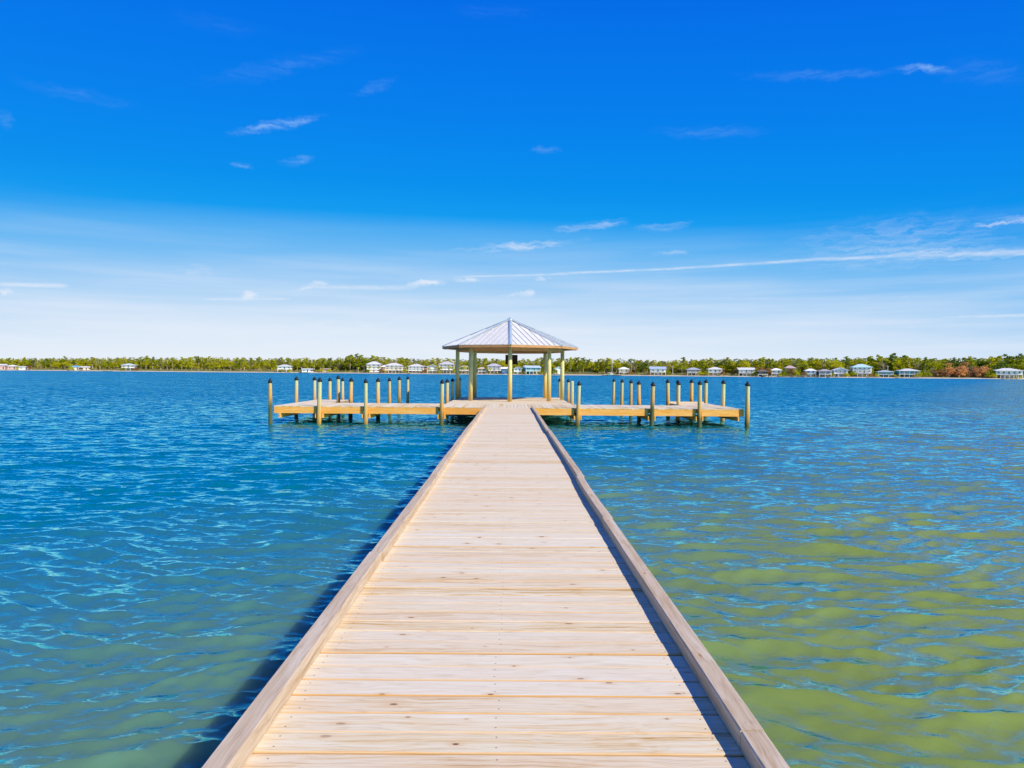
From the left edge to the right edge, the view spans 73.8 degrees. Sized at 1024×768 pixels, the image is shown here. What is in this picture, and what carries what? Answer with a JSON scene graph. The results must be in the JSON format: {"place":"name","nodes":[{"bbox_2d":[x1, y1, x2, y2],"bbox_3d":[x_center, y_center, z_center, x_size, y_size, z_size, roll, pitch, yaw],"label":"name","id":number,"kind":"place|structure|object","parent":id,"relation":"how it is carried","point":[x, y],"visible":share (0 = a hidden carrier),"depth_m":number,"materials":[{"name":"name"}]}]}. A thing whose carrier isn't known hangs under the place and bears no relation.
{"place":"outdoors","nodes":[
{"label":"outdoors","id":0,"kind":"place"},
{"bbox_2d":[439,361,455,372],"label":"beach house","id":1,"kind":"structure","parent":0,"point":[445,364],"depth_m":583.15,"materials":[{"name":"paint"}]},
{"bbox_2d":[487,363,500,372],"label":"beach house","id":2,"kind":"structure","parent":0,"point":[494,368],"depth_m":578.47,"materials":[{"name":"paint"}]},
{"bbox_2d":[0,370,1023,767],"bbox_3d":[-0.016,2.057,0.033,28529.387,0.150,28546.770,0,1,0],"label":"water","id":3,"kind":"structure","parent":0,"point":[834,566],"depth_m":8.43,"materials":[{"name":"blue liquid"}]},
{"bbox_2d":[388,377,390,415],"bbox_3d":[-5.631,1.036,31.403,0.166,2.675,0.162,-1,1,-30],"label":"mooring piling","id":4,"kind":"object","parent":3,"relation":"in","point":[389,390],"visible":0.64,"depth_m":31.34,"materials":[{"name":"brown wood"}]},
{"bbox_2d":[397,377,400,402],"bbox_3d":[-5.635,0.975,34.092,0.187,2.705,0.182,0,2,-18],"label":"mooring piling","id":5,"kind":"object","parent":3,"relation":"in","point":[399,389],"visible":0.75,"depth_m":34.00,"materials":[{"name":"brown wood"}]},
{"bbox_2d":[406,377,408,402],"bbox_3d":[-5.643,0.926,36.904,0.171,2.705,0.167,1,1,-3],"label":"mooring piling","id":6,"kind":"object","parent":3,"relation":"in","point":[407,393],"visible":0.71,"depth_m":36.84,"materials":[{"name":"brown wood"}]},
{"bbox_2d":[202,406,789,767],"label":"boardwalk pier","id":7,"kind":"structure","parent":3,"relation":"in","point":[501,598],"depth_m":3.31,"materials":[{"name":"brown wood"}]},
{"bbox_2d":[268,375,749,427],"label":"dock platform","id":8,"kind":"structure","parent":3,"relation":"in","point":[319,407],"depth_m":26.54,"materials":[{"name":"brown wood"}]},
{"bbox_2d":[442,317,577,401],"bbox_3d":[-0.099,-1.292,34.383,6.413,4.135,6.413,0,1,-23],"label":"gazebo","id":9,"kind":"object","parent":8,"relation":"on","point":[510,336],"visible":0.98,"depth_m":32.53,"materials":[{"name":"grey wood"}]},
{"bbox_2d":[505,355,517,364],"bbox_3d":[-0.028,-1.317,36.883,0.660,0.520,0.060,0,1,0],"label":"notice board","id":10,"kind":"object","parent":9,"relation":"attached to","point":[514,359],"visible":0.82,"depth_m":36.86,"materials":[{"name":"black"}]},
{"bbox_2d":[612,379,614,404],"bbox_3d":[5.411,1.037,36.447,0.168,2.675,0.172,2,1,41],"label":"mooring piling","id":11,"kind":"object","parent":3,"relation":"in","point":[613,392],"visible":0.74,"depth_m":36.38,"materials":[{"name":"brown wood"}]},
{"bbox_2d":[620,379,623,404],"bbox_3d":[5.419,1.084,33.735,0.175,2.675,0.170,0,2,-12],"label":"mooring piling","id":12,"kind":"object","parent":3,"relation":"in","point":[621,392],"visible":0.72,"depth_m":33.65,"materials":[{"name":"brown wood"}]},
{"bbox_2d":[629,380,632,417],"bbox_3d":[5.422,1.129,31.138,0.169,2.675,0.174,0,2,2],"label":"mooring piling","id":13,"kind":"object","parent":3,"relation":"in","point":[631,393],"visible":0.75,"depth_m":31.07,"materials":[{"name":"brown wood"}]},
{"bbox_2d":[0,368,1023,378],"bbox_3d":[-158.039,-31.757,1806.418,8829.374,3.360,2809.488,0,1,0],"label":"shore","id":14,"kind":"structure","parent":0,"point":[161,370],"depth_m":564.68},
{"bbox_2d":[0,364,7,368],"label":"beach house","id":15,"kind":"structure","parent":14,"relation":"on","point":[3,366],"depth_m":647.91,"materials":[{"name":"paint"}]},
{"bbox_2d":[18,366,29,369],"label":"beach house","id":16,"kind":"structure","parent":14,"relation":"on","point":[22,368],"depth_m":641.07,"materials":[{"name":"paint"}]},
{"bbox_2d":[60,361,72,368],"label":"oak tree","id":17,"kind":"object","parent":14,"relation":"on","point":[65,364],"visible":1,"depth_m":670.65,"materials":[{"name":"green plant"}]},
{"bbox_2d":[80,366,89,369],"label":"beach house","id":18,"kind":"structure","parent":14,"relation":"on","point":[85,367],"depth_m":637.12,"materials":[{"name":"paint"}]},
{"bbox_2d":[79,359,91,365],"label":"oak tree","id":19,"kind":"object","parent":14,"relation":"on","point":[86,363],"visible":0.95,"depth_m":666.50,"materials":[{"name":"green plant"}]},
{"bbox_2d":[90,357,95,368],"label":"pine tree","id":20,"kind":"object","parent":14,"relation":"on","point":[93,360],"visible":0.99,"depth_m":672.06,"materials":[{"name":"green plant"}]},
{"bbox_2d":[121,363,136,369],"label":"beach house","id":21,"kind":"structure","parent":14,"relation":"on","point":[129,366],"depth_m":639.08,"materials":[{"name":"paint"}]},
{"bbox_2d":[140,360,151,366],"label":"oak tree","id":22,"kind":"object","parent":14,"relation":"on","point":[146,363],"visible":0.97,"depth_m":662.47,"materials":[{"name":"green plant"}]},
{"bbox_2d":[205,356,212,368],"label":"pine tree","id":23,"kind":"object","parent":14,"relation":"on","point":[208,357],"visible":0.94,"depth_m":659.90,"materials":[{"name":"green plant"}]},
{"bbox_2d":[208,362,219,370],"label":"oak tree","id":24,"kind":"object","parent":14,"relation":"on","point":[214,364],"visible":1,"depth_m":649.43,"materials":[{"name":"green plant"}]},
{"bbox_2d":[220,360,229,369],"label":"oak tree","id":25,"kind":"object","parent":14,"relation":"on","point":[224,364],"visible":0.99,"depth_m":644.75,"materials":[{"name":"green plant"}]},
{"bbox_2d":[226,361,233,370],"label":"oak tree","id":26,"kind":"object","parent":14,"relation":"on","point":[230,365],"visible":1,"depth_m":647.25,"materials":[{"name":"green plant"}]},
{"bbox_2d":[238,359,249,369],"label":"oak tree","id":27,"kind":"object","parent":14,"relation":"on","point":[244,363],"visible":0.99,"depth_m":648.15,"materials":[{"name":"green plant"}]},
{"bbox_2d":[260,361,270,367],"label":"oak tree","id":28,"kind":"object","parent":14,"relation":"on","point":[265,364],"visible":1,"depth_m":639.32,"materials":[{"name":"green plant"}]},
{"bbox_2d":[277,364,292,371],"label":"beach house","id":29,"kind":"structure","parent":14,"relation":"on","point":[285,368],"depth_m":604.54,"materials":[{"name":"paint"}]},
{"bbox_2d":[301,368,313,371],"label":"beach house","id":30,"kind":"structure","parent":14,"relation":"on","point":[306,369],"depth_m":595.23,"materials":[{"name":"paint"}]},
{"bbox_2d":[346,355,353,365],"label":"pine tree","id":31,"kind":"object","parent":14,"relation":"on","point":[350,359],"visible":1,"depth_m":634.34,"materials":[{"name":"green plant"}]},
{"bbox_2d":[352,353,360,369],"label":"pine tree","id":32,"kind":"object","parent":14,"relation":"on","point":[357,360],"visible":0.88,"depth_m":633.27,"materials":[{"name":"green plant"}]},
{"bbox_2d":[353,359,370,370],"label":"oak tree","id":33,"kind":"object","parent":14,"relation":"on","point":[363,363],"visible":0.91,"depth_m":629.59,"materials":[{"name":"green plant"}]},
{"bbox_2d":[367,361,382,371],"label":"beach house","id":34,"kind":"structure","parent":14,"relation":"on","point":[375,365],"depth_m":592.63,"materials":[{"name":"paint"}]},
{"bbox_2d":[384,363,403,372],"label":"beach house","id":35,"kind":"structure","parent":14,"relation":"on","point":[393,367],"depth_m":586.52,"materials":[{"name":"paint"}]},
{"bbox_2d":[408,364,424,372],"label":"beach house","id":36,"kind":"structure","parent":14,"relation":"on","point":[416,368],"depth_m":581.82,"materials":[{"name":"paint"}]},
{"bbox_2d":[427,364,437,372],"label":"beach house","id":37,"kind":"structure","parent":14,"relation":"on","point":[431,369],"depth_m":583.99,"materials":[{"name":"paint"}]},
{"bbox_2d":[477,367,485,373],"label":"beach house","id":38,"kind":"structure","parent":14,"relation":"on","point":[482,370],"depth_m":570.81,"materials":[{"name":"paint"}]},
{"bbox_2d":[497,360,505,369],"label":"oak tree","id":39,"kind":"object","parent":14,"relation":"on","point":[498,363],"visible":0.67,"depth_m":604.32,"materials":[{"name":"green plant"}]},
{"bbox_2d":[501,367,507,373],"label":"beach house","id":40,"kind":"structure","parent":14,"relation":"on","point":[504,371],"depth_m":567.35,"materials":[{"name":"paint"}]},
{"bbox_2d":[3,356,1023,375],"bbox_3d":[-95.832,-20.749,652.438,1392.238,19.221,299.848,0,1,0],"label":"wood","id":41,"kind":"object","parent":14,"relation":"on","point":[251,362],"visible":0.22,"depth_m":643.66,"materials":[{"name":"green plant"}]},
{"bbox_2d":[513,367,521,373],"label":"beach house","id":42,"kind":"structure","parent":14,"relation":"on","point":[517,370],"depth_m":566.09,"materials":[{"name":"paint"}]},
{"bbox_2d":[32,367,1023,377],"bbox_3d":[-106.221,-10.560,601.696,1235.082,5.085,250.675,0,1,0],"label":"scrub","id":43,"kind":"object","parent":14,"relation":"on","point":[337,370],"visible":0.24,"depth_m":618.19,"materials":[{"name":"green plant"}]},
{"bbox_2d":[522,365,540,373],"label":"beach house","id":44,"kind":"structure","parent":14,"relation":"on","point":[530,369],"depth_m":565.24,"materials":[{"name":"paint"}]},
{"bbox_2d":[566,357,574,371],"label":"pine tree","id":45,"kind":"object","parent":14,"relation":"on","point":[569,362],"visible":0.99,"depth_m":600.56,"materials":[{"name":"green plant"}]},
{"bbox_2d":[573,357,581,368],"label":"pine tree","id":46,"kind":"object","parent":14,"relation":"on","point":[577,363],"visible":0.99,"depth_m":601.11,"materials":[{"name":"green plant"}]},
{"bbox_2d":[580,358,586,371],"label":"pine tree","id":47,"kind":"object","parent":14,"relation":"on","point":[583,364],"visible":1,"depth_m":593.35,"materials":[{"name":"green plant"}]},
{"bbox_2d":[587,362,594,371],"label":"oak tree","id":48,"kind":"object","parent":14,"relation":"on","point":[591,365],"visible":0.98,"depth_m":602.51,"materials":[{"name":"green plant"}]},
{"bbox_2d":[607,360,622,372],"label":"oak tree","id":49,"kind":"object","parent":14,"relation":"on","point":[616,365],"visible":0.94,"depth_m":587.08,"materials":[{"name":"green plant"}]},
{"bbox_2d":[619,367,628,374],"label":"beach house","id":50,"kind":"structure","parent":14,"relation":"on","point":[622,370],"depth_m":550.35,"materials":[{"name":"paint"}]},
{"bbox_2d":[618,362,630,369],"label":"oak tree","id":51,"kind":"object","parent":14,"relation":"on","point":[626,365],"visible":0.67,"depth_m":587.07,"materials":[{"name":"green plant"}]},
{"bbox_2d":[637,362,649,371],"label":"oak tree","id":52,"kind":"object","parent":14,"relation":"on","point":[643,365],"visible":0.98,"depth_m":584.32,"materials":[{"name":"green plant"}]},
{"bbox_2d":[648,367,666,374],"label":"beach house","id":53,"kind":"structure","parent":14,"relation":"on","point":[656,370],"depth_m":545.32,"materials":[{"name":"paint"}]},
{"bbox_2d":[677,362,686,370],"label":"oak tree","id":54,"kind":"object","parent":14,"relation":"on","point":[680,368],"visible":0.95,"depth_m":577.12,"materials":[{"name":"green plant"}]},
{"bbox_2d":[680,357,687,372],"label":"pine tree","id":55,"kind":"object","parent":14,"relation":"on","point":[684,359],"visible":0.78,"depth_m":583.13,"materials":[{"name":"green plant"}]},
{"bbox_2d":[694,361,708,370],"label":"oak tree","id":56,"kind":"object","parent":14,"relation":"on","point":[701,365],"visible":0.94,"depth_m":579.90,"materials":[{"name":"green plant"}]},
{"bbox_2d":[707,367,721,375],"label":"beach house","id":57,"kind":"structure","parent":14,"relation":"on","point":[715,371],"depth_m":537.20,"materials":[{"name":"paint"}]},
{"bbox_2d":[723,357,730,372],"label":"pine tree","id":58,"kind":"object","parent":14,"relation":"on","point":[726,359],"visible":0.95,"depth_m":584.65,"materials":[{"name":"green plant"}]},
{"bbox_2d":[727,362,736,371],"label":"oak tree","id":59,"kind":"object","parent":14,"relation":"on","point":[733,365],"visible":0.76,"depth_m":579.96,"materials":[{"name":"green plant"}]},
{"bbox_2d":[736,360,750,367],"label":"oak tree","id":60,"kind":"object","parent":14,"relation":"on","point":[743,365],"visible":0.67,"depth_m":569.43,"materials":[{"name":"green plant"}]},
{"bbox_2d":[736,368,754,375],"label":"beach house","id":61,"kind":"structure","parent":14,"relation":"on","point":[745,371],"depth_m":532.06,"materials":[{"name":"paint"}]},
{"bbox_2d":[756,370,768,376],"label":"boathouse","id":62,"kind":"object","parent":14,"relation":"on","point":[761,372],"visible":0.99,"depth_m":522.80,"materials":[{"name":"paint"}]},
{"bbox_2d":[760,357,766,368],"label":"pine tree","id":63,"kind":"object","parent":14,"relation":"on","point":[763,361],"visible":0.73,"depth_m":568.35,"materials":[{"name":"green plant"}]},
{"bbox_2d":[765,361,779,368],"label":"oak tree","id":64,"kind":"object","parent":14,"relation":"on","point":[775,365],"visible":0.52,"depth_m":572.72,"materials":[{"name":"green plant"}]},
{"bbox_2d":[770,368,780,375],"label":"beach house","id":65,"kind":"structure","parent":14,"relation":"on","point":[776,371],"depth_m":527.08,"materials":[{"name":"paint"}]},
{"bbox_2d":[784,366,795,375],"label":"beach house","id":66,"kind":"structure","parent":14,"relation":"on","point":[790,367],"depth_m":540.94,"materials":[{"name":"paint"}]},
{"bbox_2d":[786,368,795,375],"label":"shore bush","id":67,"kind":"object","parent":14,"relation":"on","point":[791,371],"visible":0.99,"depth_m":522.90,"materials":[{"name":"brown plant"}]},
{"bbox_2d":[795,358,801,370],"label":"pine tree","id":68,"kind":"object","parent":14,"relation":"on","point":[798,360],"visible":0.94,"depth_m":561.81,"materials":[{"name":"green plant"}]},
{"bbox_2d":[794,364,812,369],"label":"oak tree","id":69,"kind":"object","parent":14,"relation":"on","point":[804,366],"visible":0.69,"depth_m":564.38,"materials":[{"name":"green plant"}]},
{"bbox_2d":[800,361,813,369],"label":"oak tree","id":70,"kind":"object","parent":14,"relation":"on","point":[804,362],"visible":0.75,"depth_m":568.06,"materials":[{"name":"green plant"}]},
{"bbox_2d":[803,369,816,376],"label":"beach house","id":71,"kind":"structure","parent":14,"relation":"on","point":[810,372],"depth_m":521.04,"materials":[{"name":"paint"}]},
{"bbox_2d":[807,359,825,369],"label":"oak tree","id":72,"kind":"object","parent":14,"relation":"on","point":[814,363],"visible":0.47,"depth_m":569.49,"materials":[{"name":"green plant"}]},
{"bbox_2d":[814,358,822,371],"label":"pine tree","id":73,"kind":"object","parent":14,"relation":"on","point":[818,362],"visible":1,"depth_m":565.65,"materials":[{"name":"green plant"}]},
{"bbox_2d":[817,369,831,376],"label":"beach house","id":74,"kind":"structure","parent":14,"relation":"on","point":[823,372],"depth_m":517.28,"materials":[{"name":"paint"}]},
{"bbox_2d":[825,359,833,369],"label":"pine tree","id":75,"kind":"object","parent":14,"relation":"on","point":[828,362],"visible":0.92,"depth_m":556.19,"materials":[{"name":"green plant"}]},
{"bbox_2d":[826,359,844,374],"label":"oak tree","id":76,"kind":"object","parent":14,"relation":"on","point":[838,364],"visible":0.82,"depth_m":555.24,"materials":[{"name":"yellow plant"}]},
{"bbox_2d":[832,368,847,376],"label":"beach house","id":77,"kind":"structure","parent":14,"relation":"on","point":[838,372],"depth_m":517.41,"materials":[{"name":"paint"}]},
{"bbox_2d":[842,356,850,367],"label":"pine tree","id":78,"kind":"object","parent":14,"relation":"on","point":[846,360],"visible":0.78,"depth_m":559.42,"materials":[{"name":"green plant"}]},
{"bbox_2d":[850,364,871,376],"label":"beach house","id":79,"kind":"structure","parent":14,"relation":"on","point":[860,370],"depth_m":518.37,"materials":[{"name":"paint"}]},
{"bbox_2d":[865,358,879,370],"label":"oak tree","id":80,"kind":"object","parent":14,"relation":"on","point":[872,364],"visible":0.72,"depth_m":555.28,"materials":[{"name":"green plant"}]},
{"bbox_2d":[876,355,884,370],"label":"pine tree","id":81,"kind":"object","parent":14,"relation":"on","point":[879,359],"visible":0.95,"depth_m":553.94,"materials":[{"name":"green plant"}]},
{"bbox_2d":[876,370,893,376],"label":"beach house","id":82,"kind":"structure","parent":14,"relation":"on","point":[884,373],"depth_m":511.42,"materials":[{"name":"paint"}]},
{"bbox_2d":[887,353,900,369],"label":"pine tree","id":83,"kind":"object","parent":14,"relation":"on","point":[891,357],"visible":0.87,"depth_m":550.84,"materials":[{"name":"green plant"}]},
{"bbox_2d":[889,357,906,370],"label":"oak tree","id":84,"kind":"object","parent":14,"relation":"on","point":[898,363],"visible":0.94,"depth_m":545.91,"materials":[{"name":"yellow plant"}]},
{"bbox_2d":[896,369,919,376],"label":"beach house","id":85,"kind":"structure","parent":14,"relation":"on","point":[907,372],"depth_m":506.94,"materials":[{"name":"paint"}]},
{"bbox_2d":[905,357,912,368],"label":"pine tree","id":86,"kind":"object","parent":14,"relation":"on","point":[907,364],"visible":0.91,"depth_m":543.32,"materials":[{"name":"green plant"}]},
{"bbox_2d":[920,357,929,372],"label":"pine tree","id":87,"kind":"object","parent":14,"relation":"on","point":[925,359],"visible":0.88,"depth_m":540.39,"materials":[{"name":"green plant"}]},
{"bbox_2d":[924,359,936,369],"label":"pine tree","id":88,"kind":"object","parent":14,"relation":"on","point":[932,364],"visible":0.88,"depth_m":541.33,"materials":[{"name":"green plant"}]},
{"bbox_2d":[937,363,948,370],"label":"oak tree","id":89,"kind":"object","parent":14,"relation":"on","point":[939,366],"visible":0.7,"depth_m":546.40,"materials":[{"name":"green plant"}]},
{"bbox_2d":[940,363,956,376],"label":"rusty bush","id":90,"kind":"object","parent":14,"relation":"on","point":[950,370],"visible":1,"depth_m":506.44,"materials":[{"name":"orange plant"}]},
{"bbox_2d":[950,359,957,367],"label":"pine tree","id":91,"kind":"object","parent":14,"relation":"on","point":[953,364],"visible":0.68,"depth_m":545.51,"materials":[{"name":"green plant"}]},
{"bbox_2d":[952,366,968,376],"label":"rusty bush","id":92,"kind":"object","parent":14,"relation":"on","point":[964,369],"visible":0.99,"depth_m":504.05,"materials":[{"name":"orange plant"}]},
{"bbox_2d":[963,371,974,376],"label":"rusty bush","id":93,"kind":"object","parent":14,"relation":"on","point":[970,374],"visible":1,"depth_m":500.84,"materials":[{"name":"brown plant"}]},
{"bbox_2d":[963,358,978,367],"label":"oak tree","id":94,"kind":"object","parent":14,"relation":"on","point":[969,361],"visible":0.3,"depth_m":534.33,"materials":[{"name":"green plant"}]},
{"bbox_2d":[973,367,986,377],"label":"rusty bush","id":95,"kind":"object","parent":14,"relation":"on","point":[981,370],"visible":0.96,"depth_m":497.43,"materials":[{"name":"orange plant"}]},
{"bbox_2d":[975,360,991,367],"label":"oak tree","id":96,"kind":"object","parent":14,"relation":"on","point":[985,363],"visible":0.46,"depth_m":540.20,"materials":[{"name":"green plant"}]},
{"bbox_2d":[985,356,997,368],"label":"pine tree","id":97,"kind":"object","parent":14,"relation":"on","point":[991,359],"visible":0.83,"depth_m":535.42,"materials":[{"name":"green plant"}]},
{"bbox_2d":[993,356,1001,363],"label":"pine tree","id":98,"kind":"object","parent":14,"relation":"on","point":[997,359],"visible":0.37,"depth_m":544.62,"materials":[{"name":"green plant"}]},
{"bbox_2d":[992,361,1014,368],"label":"oak tree","id":99,"kind":"object","parent":14,"relation":"on","point":[1003,364],"visible":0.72,"depth_m":526.28,"materials":[{"name":"green plant"}]},
{"bbox_2d":[1002,354,1010,363],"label":"pine tree","id":100,"kind":"object","parent":14,"relation":"on","point":[1008,360],"visible":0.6,"depth_m":533.02,"materials":[{"name":"green plant"}]},
{"bbox_2d":[990,368,1023,377],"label":"beach house","id":101,"kind":"structure","parent":14,"relation":"on","point":[1005,372],"depth_m":489.88,"materials":[{"name":"paint"}]},
{"bbox_2d":[1007,360,1023,376],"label":"oak tree","id":102,"kind":"object","parent":14,"relation":"on","point":[1015,363],"visible":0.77,"depth_m":526.68,"materials":[{"name":"green plant"}]},
{"bbox_2d":[1015,353,1023,361],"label":"pine tree","id":103,"kind":"object","parent":14,"relation":"on","point":[1018,356],"visible":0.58,"depth_m":531.22,"materials":[{"name":"green plant"}]},
{"bbox_2d":[1017,359,1023,374],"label":"oak tree","id":104,"kind":"object","parent":14,"relation":"on","point":[1021,362],"visible":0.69,"depth_m":526.42,"materials":[{"name":"green plant"}]},
{"bbox_2d":[0,0,1023,372],"label":"sky","id":105,"kind":"structure","parent":0,"point":[659,180],"materials":[{"name":"blue"}]},
{"bbox_2d":[685,368,700,374],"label":"beach house","id":106,"kind":"structure","parent":0,"point":[692,371],"depth_m":540.75,"materials":[{"name":"paint"}]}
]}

